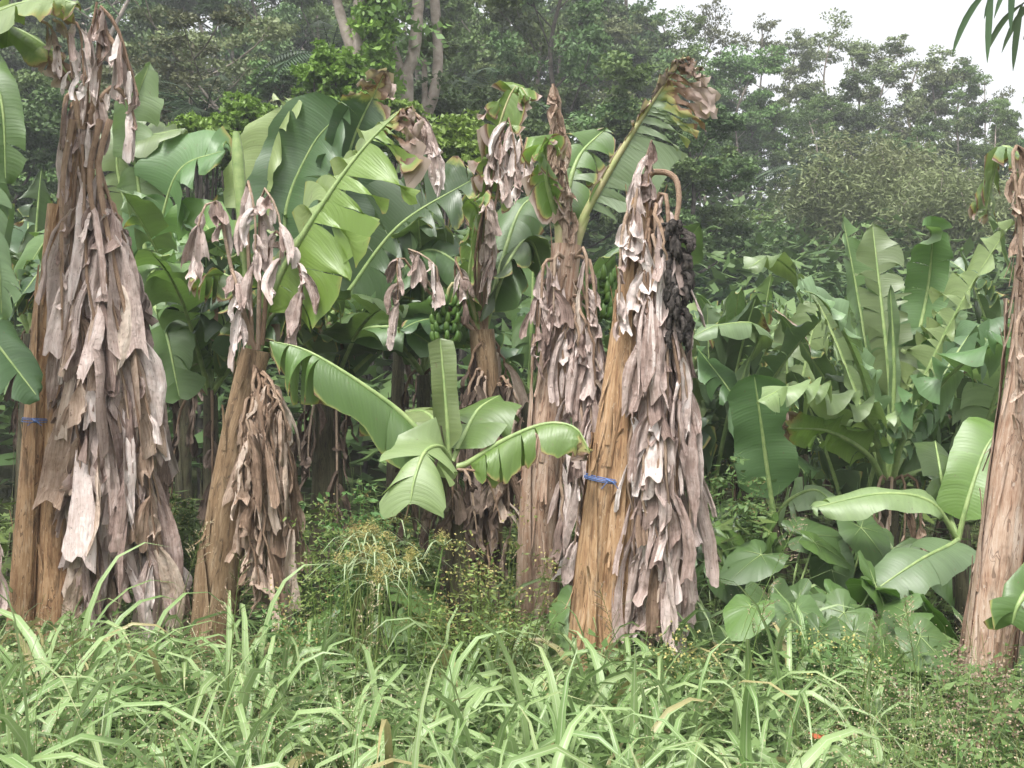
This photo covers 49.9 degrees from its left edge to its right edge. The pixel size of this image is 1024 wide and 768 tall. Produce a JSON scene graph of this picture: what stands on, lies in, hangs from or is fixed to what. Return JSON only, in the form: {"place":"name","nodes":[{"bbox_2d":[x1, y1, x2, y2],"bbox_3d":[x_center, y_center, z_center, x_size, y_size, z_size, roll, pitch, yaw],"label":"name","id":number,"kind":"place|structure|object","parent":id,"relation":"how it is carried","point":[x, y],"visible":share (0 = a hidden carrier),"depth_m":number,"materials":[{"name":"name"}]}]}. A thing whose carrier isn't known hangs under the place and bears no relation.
{"place":"outdoors","nodes":[
{"label":"outdoors","id":0,"kind":"place"},
{"bbox_2d":[0,193,1010,646],"bbox_3d":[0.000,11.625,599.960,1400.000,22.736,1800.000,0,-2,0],"label":"ground","id":1,"kind":"structure","parent":0,"point":[6,471],"depth_m":16.54,"materials":[{"name":"soil"}]},
{"bbox_2d":[0,182,40,326],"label":"banana plant","id":2,"kind":"object","parent":1,"relation":"on","point":[27,283],"visible":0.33,"depth_m":8.92,"materials":[{"name":"green plant"}]},
{"bbox_2d":[3,168,52,583],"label":"banana plant","id":3,"kind":"object","parent":1,"relation":"on","point":[35,218],"visible":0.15,"depth_m":10.56,"materials":[{"name":"green plant"}]},
{"bbox_2d":[8,123,59,222],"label":"forest tree","id":4,"kind":"object","parent":1,"relation":"on","point":[49,155],"visible":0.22,"depth_m":24.56,"materials":[{"name":"green plant"}]},
{"bbox_2d":[0,86,70,231],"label":"forest tree","id":5,"kind":"object","parent":1,"relation":"on","point":[34,116],"visible":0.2,"depth_m":23.55,"materials":[{"name":"green plant"}]},
{"bbox_2d":[0,0,91,615],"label":"banana plant","id":6,"kind":"object","parent":1,"relation":"on","point":[17,357],"visible":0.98,"depth_m":6.43,"materials":[{"name":"green plant"}]},
{"bbox_2d":[9,68,108,204],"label":"forest tree","id":7,"kind":"object","parent":1,"relation":"on","point":[27,79],"visible":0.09,"depth_m":27.82,"materials":[{"name":"green plant"}]},
{"bbox_2d":[4,2,191,651],"bbox_3d":[-2.588,-0.205,6.953,1.216,4.349,0.774,-1,-2,25],"label":"banana plant","id":8,"kind":"object","parent":1,"relation":"on","point":[98,469],"visible":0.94,"depth_m":6.74,"materials":[{"name":"brown plant"}]},
{"bbox_2d":[14,0,224,114],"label":"forest tree","id":9,"kind":"object","parent":1,"relation":"on","point":[129,33],"visible":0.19,"depth_m":35.22,"materials":[{"name":"green plant"}]},
{"bbox_2d":[14,62,245,617],"bbox_3d":[-3.055,-0.307,8.972,2.158,4.786,0.822,-1,-2,23],"label":"banana plant","id":10,"kind":"object","parent":1,"relation":"on","point":[166,166],"visible":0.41,"depth_m":9.10,"materials":[{"name":"green plant"}]},
{"bbox_2d":[169,494,203,619],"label":"bushy weed","id":11,"kind":"object","parent":1,"relation":"on","point":[184,518],"visible":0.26,"depth_m":7.75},
{"bbox_2d":[80,0,300,193],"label":"forest tree","id":12,"kind":"object","parent":1,"relation":"on","point":[278,33],"visible":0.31,"depth_m":26.64,"materials":[{"name":"green plant"}]},
{"bbox_2d":[150,188,236,570],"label":"banana plant","id":13,"kind":"object","parent":1,"relation":"on","point":[187,445],"visible":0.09,"depth_m":11.42,"materials":[{"name":"brown plant"}]},
{"bbox_2d":[110,75,282,199],"bbox_3d":[-6.691,-2.996,23.939,4.083,6.756,3.962,0,-2,0],"label":"palm tree","id":14,"kind":"object","parent":1,"relation":"on","point":[187,107],"visible":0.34,"depth_m":23.51,"materials":[{"name":"green plant"}]},
{"bbox_2d":[161,109,240,500],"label":"banana plant","id":15,"kind":"object","parent":1,"relation":"on","point":[191,121],"visible":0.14,"depth_m":15.73,"materials":[{"name":"green plant"}]},
{"bbox_2d":[68,4,355,217],"bbox_3d":[-6.755,-3.930,25.257,6.602,8.256,6.068,1,-2,-18],"label":"forest tree","id":16,"kind":"object","parent":1,"relation":"on","point":[176,74],"visible":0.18,"depth_m":23.93,"materials":[{"name":"green plant"}]},
{"bbox_2d":[120,187,352,542],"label":"banana plant","id":17,"kind":"object","parent":1,"relation":"on","point":[168,283],"visible":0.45,"depth_m":8.51,"materials":[{"name":"green plant"}]},
{"bbox_2d":[209,88,278,252],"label":"bush","id":18,"kind":"object","parent":1,"relation":"on","point":[242,111],"visible":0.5,"depth_m":16.73,"materials":[{"name":"green plant"}]},
{"bbox_2d":[194,0,299,106],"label":"forest tree","id":19,"kind":"object","parent":1,"relation":"on","point":[268,48],"visible":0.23,"depth_m":37.06,"materials":[{"name":"green plant"}]},
{"bbox_2d":[190,57,303,216],"bbox_3d":[-5.825,-4.216,28.047,5.213,7.203,4.869,0,-2,-9],"label":"forest tree","id":20,"kind":"object","parent":1,"relation":"on","point":[265,91],"visible":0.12,"depth_m":26.26,"materials":[{"name":"green plant"}]},
{"bbox_2d":[248,577,342,688],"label":"bushy weed","id":21,"kind":"object","parent":1,"relation":"on","point":[282,627],"visible":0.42,"depth_m":5.62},
{"bbox_2d":[181,105,444,670],"bbox_3d":[-1.238,0.220,6.830,1.673,3.814,0.850,0,-2,0],"label":"banana plant","id":22,"kind":"object","parent":1,"relation":"on","point":[252,504],"visible":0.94,"depth_m":6.65,"materials":[{"name":"brown plant"}]},
{"bbox_2d":[182,214,460,603],"bbox_3d":[-1.351,0.161,8.555,1.908,3.683,1.821,2,-3,-38],"label":"banana plant","id":23,"kind":"object","parent":1,"relation":"on","point":[355,360],"visible":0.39,"depth_m":8.64,"materials":[{"name":"green plant"}]},
{"bbox_2d":[282,0,365,88],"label":"forest tree","id":24,"kind":"object","parent":1,"relation":"on","point":[321,13],"visible":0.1,"depth_m":38.66,"materials":[{"name":"green plant"}]},
{"bbox_2d":[186,68,475,614],"bbox_3d":[-1.414,-0.191,8.807,2.757,4.664,0.901,0,-2,0],"label":"banana plant","id":25,"kind":"object","parent":1,"relation":"on","point":[292,146],"visible":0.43,"depth_m":8.82,"materials":[{"name":"green plant"}]},
{"bbox_2d":[280,499,382,683],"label":"bushy weed","id":26,"kind":"object","parent":1,"relation":"on","point":[327,576],"visible":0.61,"depth_m":6.08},
{"bbox_2d":[289,38,381,273],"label":"bush","id":27,"kind":"object","parent":1,"relation":"on","point":[324,69],"visible":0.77,"depth_m":17.18,"materials":[{"name":"green plant"}]},
{"bbox_2d":[297,480,403,643],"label":"bushy weed","id":28,"kind":"object","parent":1,"relation":"on","point":[360,498],"visible":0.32,"depth_m":6.82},
{"bbox_2d":[307,540,429,702],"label":"flowering sedge","id":29,"kind":"object","parent":1,"relation":"on","point":[374,569],"visible":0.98,"depth_m":5.26,"materials":[{"name":"green plant"}]},
{"bbox_2d":[332,0,407,383],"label":"forked tree","id":30,"kind":"object","parent":1,"relation":"on","point":[375,46],"visible":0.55,"depth_m":20.26,"materials":[{"name":"green plant"}]},
{"bbox_2d":[293,582,447,665],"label":"weed","id":31,"kind":"object","parent":1,"relation":"on","point":[421,593],"visible":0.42,"depth_m":6.34,"materials":[{"name":"green plant"}]},
{"bbox_2d":[322,512,423,668],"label":"flowering sedge","id":32,"kind":"object","parent":1,"relation":"on","point":[370,533],"visible":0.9,"depth_m":5.68,"materials":[{"name":"green plant"}]},
{"bbox_2d":[308,181,483,576],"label":"banana plant","id":33,"kind":"object","parent":1,"relation":"on","point":[399,367],"visible":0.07,"depth_m":10.92,"materials":[{"name":"brown plant"}]},
{"bbox_2d":[321,202,471,593],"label":"banana plant","id":34,"kind":"object","parent":1,"relation":"on","point":[409,355],"visible":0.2,"depth_m":9.17,"materials":[{"name":"green plant"}]},
{"bbox_2d":[350,0,451,411],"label":"forked tree","id":35,"kind":"object","parent":1,"relation":"on","point":[415,32],"visible":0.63,"depth_m":20.89,"materials":[{"name":"green plant"}]},
{"bbox_2d":[327,529,483,691],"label":"flowering sedge","id":36,"kind":"object","parent":1,"relation":"on","point":[413,557],"visible":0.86,"depth_m":5.60,"materials":[{"name":"green plant"}]},
{"bbox_2d":[365,514,446,651],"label":"bushy weed","id":37,"kind":"object","parent":1,"relation":"on","point":[420,584],"visible":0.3,"depth_m":6.75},
{"bbox_2d":[269,338,593,650],"bbox_3d":[-0.457,0.871,6.000,1.410,2.263,1.146,1,-2,-32],"label":"young banana plant","id":38,"kind":"object","parent":1,"relation":"on","point":[405,443],"visible":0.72,"depth_m":6.04,"materials":[{"name":"green plant"}]},
{"bbox_2d":[342,0,523,381],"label":"forked tree","id":39,"kind":"object","parent":1,"relation":"on","point":[438,60],"visible":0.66,"depth_m":21.45,"materials":[{"name":"green plant"}]},
{"bbox_2d":[386,576,487,685],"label":"bushy weed","id":40,"kind":"object","parent":1,"relation":"on","point":[420,629],"visible":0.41,"depth_m":5.77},
{"bbox_2d":[395,107,491,401],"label":"bush","id":41,"kind":"object","parent":1,"relation":"on","point":[457,136],"visible":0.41,"depth_m":16.59,"materials":[{"name":"green plant"}]},
{"bbox_2d":[384,80,550,627],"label":"banana plant","id":42,"kind":"object","parent":1,"relation":"on","point":[485,286],"visible":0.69,"depth_m":7.56,"materials":[{"name":"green plant"}]},
{"bbox_2d":[409,539,534,690],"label":"bushy weed","id":43,"kind":"object","parent":1,"relation":"on","point":[500,620],"visible":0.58,"depth_m":5.40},
{"bbox_2d":[414,71,539,227],"bbox_3d":[-1.520,-3.016,22.939,4.743,6.653,4.576,0,-2,-5],"label":"forest tree","id":44,"kind":"object","parent":1,"relation":"on","point":[451,107],"visible":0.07,"depth_m":21.95,"materials":[{"name":"green plant"}]},
{"bbox_2d":[0,454,980,660],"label":"shade undergrowth","id":45,"kind":"object","parent":1,"relation":"on","point":[7,529],"visible":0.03,"depth_m":8.64,"materials":[{"name":"green plant"}]},
{"bbox_2d":[426,497,569,683],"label":"bushy weed","id":46,"kind":"object","parent":1,"relation":"on","point":[543,579],"visible":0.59,"depth_m":5.54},
{"bbox_2d":[425,0,573,163],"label":"forest tree","id":47,"kind":"object","parent":1,"relation":"on","point":[474,40],"visible":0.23,"depth_m":34.17,"materials":[{"name":"green plant"}]},
{"bbox_2d":[0,167,1015,517],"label":"wood undergrowth","id":48,"kind":"object","parent":1,"relation":"on","point":[722,279],"visible":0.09,"depth_m":23.65,"materials":[{"name":"green plant"}]},
{"bbox_2d":[398,247,618,483],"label":"banana plant","id":49,"kind":"object","parent":1,"relation":"on","point":[519,351],"visible":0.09,"depth_m":9.55,"materials":[{"name":"green plant"}]},
{"bbox_2d":[0,542,1023,767],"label":"broad grass","id":50,"kind":"structure","parent":1,"relation":"on","point":[745,715],"depth_m":4.44,"materials":[{"name":"plant"}]},
{"bbox_2d":[0,560,1023,767],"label":"leafy weeds","id":51,"kind":"object","parent":1,"relation":"on","point":[1015,704],"visible":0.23,"depth_m":4.67,"materials":[{"name":"plant"}]},
{"bbox_2d":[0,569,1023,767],"bbox_3d":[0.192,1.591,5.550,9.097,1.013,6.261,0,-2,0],"label":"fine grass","id":52,"kind":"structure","parent":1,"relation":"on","point":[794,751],"depth_m":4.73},
{"bbox_2d":[0,572,1023,767],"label":"seeding weeds","id":53,"kind":"object","parent":1,"relation":"on","point":[803,720],"visible":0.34,"depth_m":4.42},
{"bbox_2d":[465,0,601,155],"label":"forest tree","id":54,"kind":"object","parent":1,"relation":"on","point":[535,40],"visible":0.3,"depth_m":32.16,"materials":[{"name":"green plant"}]},
{"bbox_2d":[480,0,633,162],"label":"forest tree","id":55,"kind":"object","parent":1,"relation":"on","point":[578,59],"visible":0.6,"depth_m":30.36,"materials":[{"name":"green plant"}]},
{"bbox_2d":[534,110,634,266],"bbox_3d":[1.770,-3.759,26.762,3.660,5.415,3.920,-1,-2,29],"label":"forest tree","id":56,"kind":"object","parent":1,"relation":"on","point":[610,225],"visible":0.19,"depth_m":26.42,"materials":[{"name":"green plant"}]},
{"bbox_2d":[541,0,681,153],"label":"forest tree","id":57,"kind":"object","parent":1,"relation":"on","point":[611,9],"visible":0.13,"depth_m":44.63,"materials":[{"name":"green plant"}]},
{"bbox_2d":[513,55,720,637],"bbox_3d":[0.596,0.041,6.990,1.255,4.184,0.858,1,-2,-17],"label":"banana plant","id":58,"kind":"object","parent":1,"relation":"on","point":[567,314],"visible":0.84,"depth_m":6.89,"materials":[{"name":"brown plant"}]},
{"bbox_2d":[565,140,720,687],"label":"banana plant","id":59,"kind":"object","parent":1,"relation":"on","point":[646,529],"visible":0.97,"depth_m":6.01,"materials":[{"name":"brown plant"}]},
{"bbox_2d":[564,97,725,264],"bbox_3d":[3.119,-4.244,27.480,4.540,6.080,4.600,1,-2,-28],"label":"forest tree","id":60,"kind":"object","parent":1,"relation":"on","point":[586,120],"visible":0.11,"depth_m":26.27,"materials":[{"name":"green plant"}]},
{"bbox_2d":[624,6,707,112],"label":"forest tree","id":61,"kind":"object","parent":1,"relation":"on","point":[654,25],"visible":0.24,"depth_m":46.30,"materials":[{"name":"green plant"}]},
{"bbox_2d":[569,49,775,238],"bbox_3d":[3.436,-4.393,26.902,4.746,6.658,4.580,2,-3,-42],"label":"forest tree","id":62,"kind":"object","parent":1,"relation":"on","point":[631,80],"visible":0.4,"depth_m":25.84,"materials":[{"name":"green plant"}]},
{"bbox_2d":[639,617,737,696],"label":"bushy weed","id":63,"kind":"object","parent":1,"relation":"on","point":[682,658],"visible":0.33,"depth_m":5.27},
{"bbox_2d":[609,295,779,608],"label":"banana plant","id":64,"kind":"object","parent":1,"relation":"on","point":[729,353],"visible":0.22,"depth_m":8.97,"materials":[{"name":"green plant"}]},
{"bbox_2d":[657,103,793,275],"bbox_3d":[4.329,-3.502,25.882,4.017,5.550,3.751,1,-2,-21],"label":"forest tree","id":65,"kind":"object","parent":1,"relation":"on","point":[739,167],"visible":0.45,"depth_m":25.49,"materials":[{"name":"green plant"}]},
{"bbox_2d":[695,521,767,627],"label":"taro plant","id":66,"kind":"object","parent":1,"relation":"on","point":[723,591],"visible":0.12,"depth_m":7.35,"materials":[{"name":"green plant"}]},
{"bbox_2d":[695,452,783,624],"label":"bushy weed","id":67,"kind":"object","parent":1,"relation":"on","point":[740,508],"visible":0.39,"depth_m":7.86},
{"bbox_2d":[685,562,795,664],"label":"taro plant","id":68,"kind":"object","parent":1,"relation":"on","point":[783,589],"visible":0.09,"depth_m":6.24,"materials":[{"name":"green plant"}]},
{"bbox_2d":[692,43,795,236],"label":"forest tree","id":69,"kind":"object","parent":1,"relation":"on","point":[725,61],"visible":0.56,"depth_m":44.08,"materials":[{"name":"green plant"}]},
{"bbox_2d":[593,231,906,481],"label":"slope plants","id":70,"kind":"object","parent":1,"relation":"on","point":[723,294],"visible":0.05,"depth_m":26.44,"materials":[{"name":"green plant"}]},
{"bbox_2d":[681,286,829,613],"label":"banana plant","id":71,"kind":"object","parent":1,"relation":"on","point":[736,306],"visible":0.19,"depth_m":9.12,"materials":[{"name":"green plant"}]},
{"bbox_2d":[693,321,834,582],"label":"young banana plant","id":72,"kind":"object","parent":1,"relation":"on","point":[765,446],"visible":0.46,"depth_m":8.15,"materials":[{"name":"green plant"}]},
{"bbox_2d":[696,291,838,583],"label":"banana plant","id":73,"kind":"object","parent":1,"relation":"on","point":[800,316],"visible":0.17,"depth_m":10.50,"materials":[{"name":"green plant"}]},
{"bbox_2d":[735,99,802,220],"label":"forest tree","id":74,"kind":"object","parent":1,"relation":"on","point":[784,152],"visible":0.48,"depth_m":45.07,"materials":[{"name":"green plant"}]},
{"bbox_2d":[720,512,856,610],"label":"taro plant","id":75,"kind":"object","parent":1,"relation":"on","point":[754,560],"visible":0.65,"depth_m":7.24,"materials":[{"name":"green plant"}]},
{"bbox_2d":[764,27,827,222],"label":"forest tree","id":76,"kind":"object","parent":1,"relation":"on","point":[803,67],"visible":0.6,"depth_m":51.81,"materials":[{"name":"green plant"}]},
{"bbox_2d":[723,593,876,683],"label":"taro plant","id":77,"kind":"object","parent":1,"relation":"on","point":[737,617],"visible":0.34,"depth_m":5.88,"materials":[{"name":"green plant"}]},
{"bbox_2d":[787,108,839,174],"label":"forest tree","id":78,"kind":"object","parent":1,"relation":"on","point":[817,115],"visible":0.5,"depth_m":42.72,"materials":[{"name":"green plant"}]},
{"bbox_2d":[793,7,853,144],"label":"forest tree","id":79,"kind":"object","parent":1,"relation":"on","point":[833,36],"visible":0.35,"depth_m":53.03,"materials":[{"name":"green plant"}]},
{"bbox_2d":[749,140,909,267],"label":"bamboo clump","id":80,"kind":"object","parent":1,"relation":"on","point":[816,208],"visible":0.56,"depth_m":31.67,"materials":[{"name":"green plant"}]},
{"bbox_2d":[769,516,890,591],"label":"taro plant","id":81,"kind":"object","parent":1,"relation":"on","point":[869,538],"visible":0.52,"depth_m":7.45,"materials":[{"name":"green plant"}]},
{"bbox_2d":[797,70,875,159],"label":"forest tree","id":82,"kind":"object","parent":1,"relation":"on","point":[807,93],"visible":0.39,"depth_m":46.36,"materials":[{"name":"green plant"}]},
{"bbox_2d":[789,550,886,654],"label":"taro plant","id":83,"kind":"object","parent":1,"relation":"on","point":[860,621],"visible":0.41,"depth_m":6.44,"materials":[{"name":"green plant"}]},
{"bbox_2d":[771,616,915,710],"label":"bushy weed","id":84,"kind":"object","parent":1,"relation":"on","point":[797,632],"visible":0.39,"depth_m":5.39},
{"bbox_2d":[750,612,955,682],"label":"taro plant","id":85,"kind":"object","parent":1,"relation":"on","point":[934,633],"visible":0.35,"depth_m":5.66,"materials":[{"name":"green plant"}]},
{"bbox_2d":[838,37,882,125],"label":"forest tree","id":86,"kind":"object","parent":1,"relation":"on","point":[861,53],"visible":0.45,"depth_m":52.55,"materials":[{"name":"green plant"}]},
{"bbox_2d":[771,119,969,267],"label":"bamboo clump","id":87,"kind":"object","parent":1,"relation":"on","point":[893,155],"visible":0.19,"depth_m":32.14,"materials":[{"name":"green plant"}]},
{"bbox_2d":[786,315,960,607],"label":"banana plant","id":88,"kind":"object","parent":1,"relation":"on","point":[854,476],"visible":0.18,"depth_m":8.98,"materials":[{"name":"green plant"}]},
{"bbox_2d":[775,306,979,541],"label":"banana plant","id":89,"kind":"object","parent":1,"relation":"on","point":[819,363],"visible":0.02,"depth_m":9.96,"materials":[{"name":"green plant"}]},
{"bbox_2d":[743,214,1014,612],"bbox_3d":[2.903,0.347,8.237,2.540,3.489,2.012,0,-2,0],"label":"banana plant","id":90,"kind":"object","parent":1,"relation":"on","point":[891,379],"visible":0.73,"depth_m":8.19,"materials":[{"name":"green plant"}]},
{"bbox_2d":[823,578,959,676],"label":"taro plant","id":91,"kind":"object","parent":1,"relation":"on","point":[858,592],"visible":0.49,"depth_m":6.37,"materials":[{"name":"green plant"}]},
{"bbox_2d":[810,417,993,639],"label":"young banana plant","id":92,"kind":"object","parent":1,"relation":"on","point":[949,494],"visible":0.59,"depth_m":7.13,"materials":[{"name":"green plant"}]},
{"bbox_2d":[862,33,956,138],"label":"forest tree","id":93,"kind":"object","parent":1,"relation":"on","point":[889,77],"visible":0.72,"depth_m":51.11,"materials":[{"name":"green plant"}]},
{"bbox_2d":[824,296,1011,598],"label":"banana plant","id":94,"kind":"object","parent":1,"relation":"on","point":[979,400],"visible":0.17,"depth_m":8.85,"materials":[{"name":"green plant"}]},
{"bbox_2d":[843,140,1016,310],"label":"bamboo clump","id":95,"kind":"object","parent":1,"relation":"on","point":[960,200],"visible":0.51,"depth_m":29.25,"materials":[{"name":"green plant"}]},
{"bbox_2d":[882,57,982,155],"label":"forest tree","id":96,"kind":"object","parent":1,"relation":"on","point":[941,78],"visible":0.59,"depth_m":49.99,"materials":[{"name":"green plant"}]},
{"bbox_2d":[871,635,1023,755],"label":"bushy weed","id":97,"kind":"object","parent":1,"relation":"on","point":[959,708],"visible":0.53,"depth_m":4.85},
{"bbox_2d":[915,109,989,189],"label":"forest tree","id":98,"kind":"object","parent":1,"relation":"on","point":[938,122],"visible":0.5,"depth_m":43.49,"materials":[{"name":"green plant"}]},
{"bbox_2d":[930,56,993,174],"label":"forest tree","id":99,"kind":"object","parent":1,"relation":"on","point":[953,96],"visible":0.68,"depth_m":49.82,"materials":[{"name":"green plant"}]},
{"bbox_2d":[914,687,1023,767],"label":"bushy weed","id":100,"kind":"object","parent":1,"relation":"on","point":[998,713],"visible":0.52,"depth_m":4.27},
{"bbox_2d":[956,247,1013,377],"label":"banana plant","id":101,"kind":"object","parent":1,"relation":"on","point":[988,305],"visible":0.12,"depth_m":9.48,"materials":[{"name":"green plant"}]},
{"bbox_2d":[952,0,1023,69],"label":"palm tree","id":102,"kind":"object","parent":1,"relation":"on","point":[1014,26],"visible":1,"depth_m":5.20,"materials":[{"name":"green plant"}]},
{"bbox_2d":[956,145,1023,722],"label":"banana plant","id":103,"kind":"object","parent":1,"relation":"on","point":[999,561],"visible":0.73,"depth_m":5.53,"materials":[{"name":"brown plant"}]},
{"bbox_2d":[964,108,1021,181],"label":"forest tree","id":104,"kind":"object","parent":1,"relation":"on","point":[998,138],"visible":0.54,"depth_m":43.51,"materials":[{"name":"green plant"}]},
{"bbox_2d":[983,563,1023,687],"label":"banana plant","id":105,"kind":"object","parent":1,"relation":"on","point":[1006,608],"visible":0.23,"depth_m":5.26,"materials":[{"name":"green plant"}]},
{"bbox_2d":[7,0,1023,222],"label":"sky","id":106,"kind":"structure","parent":0,"point":[926,23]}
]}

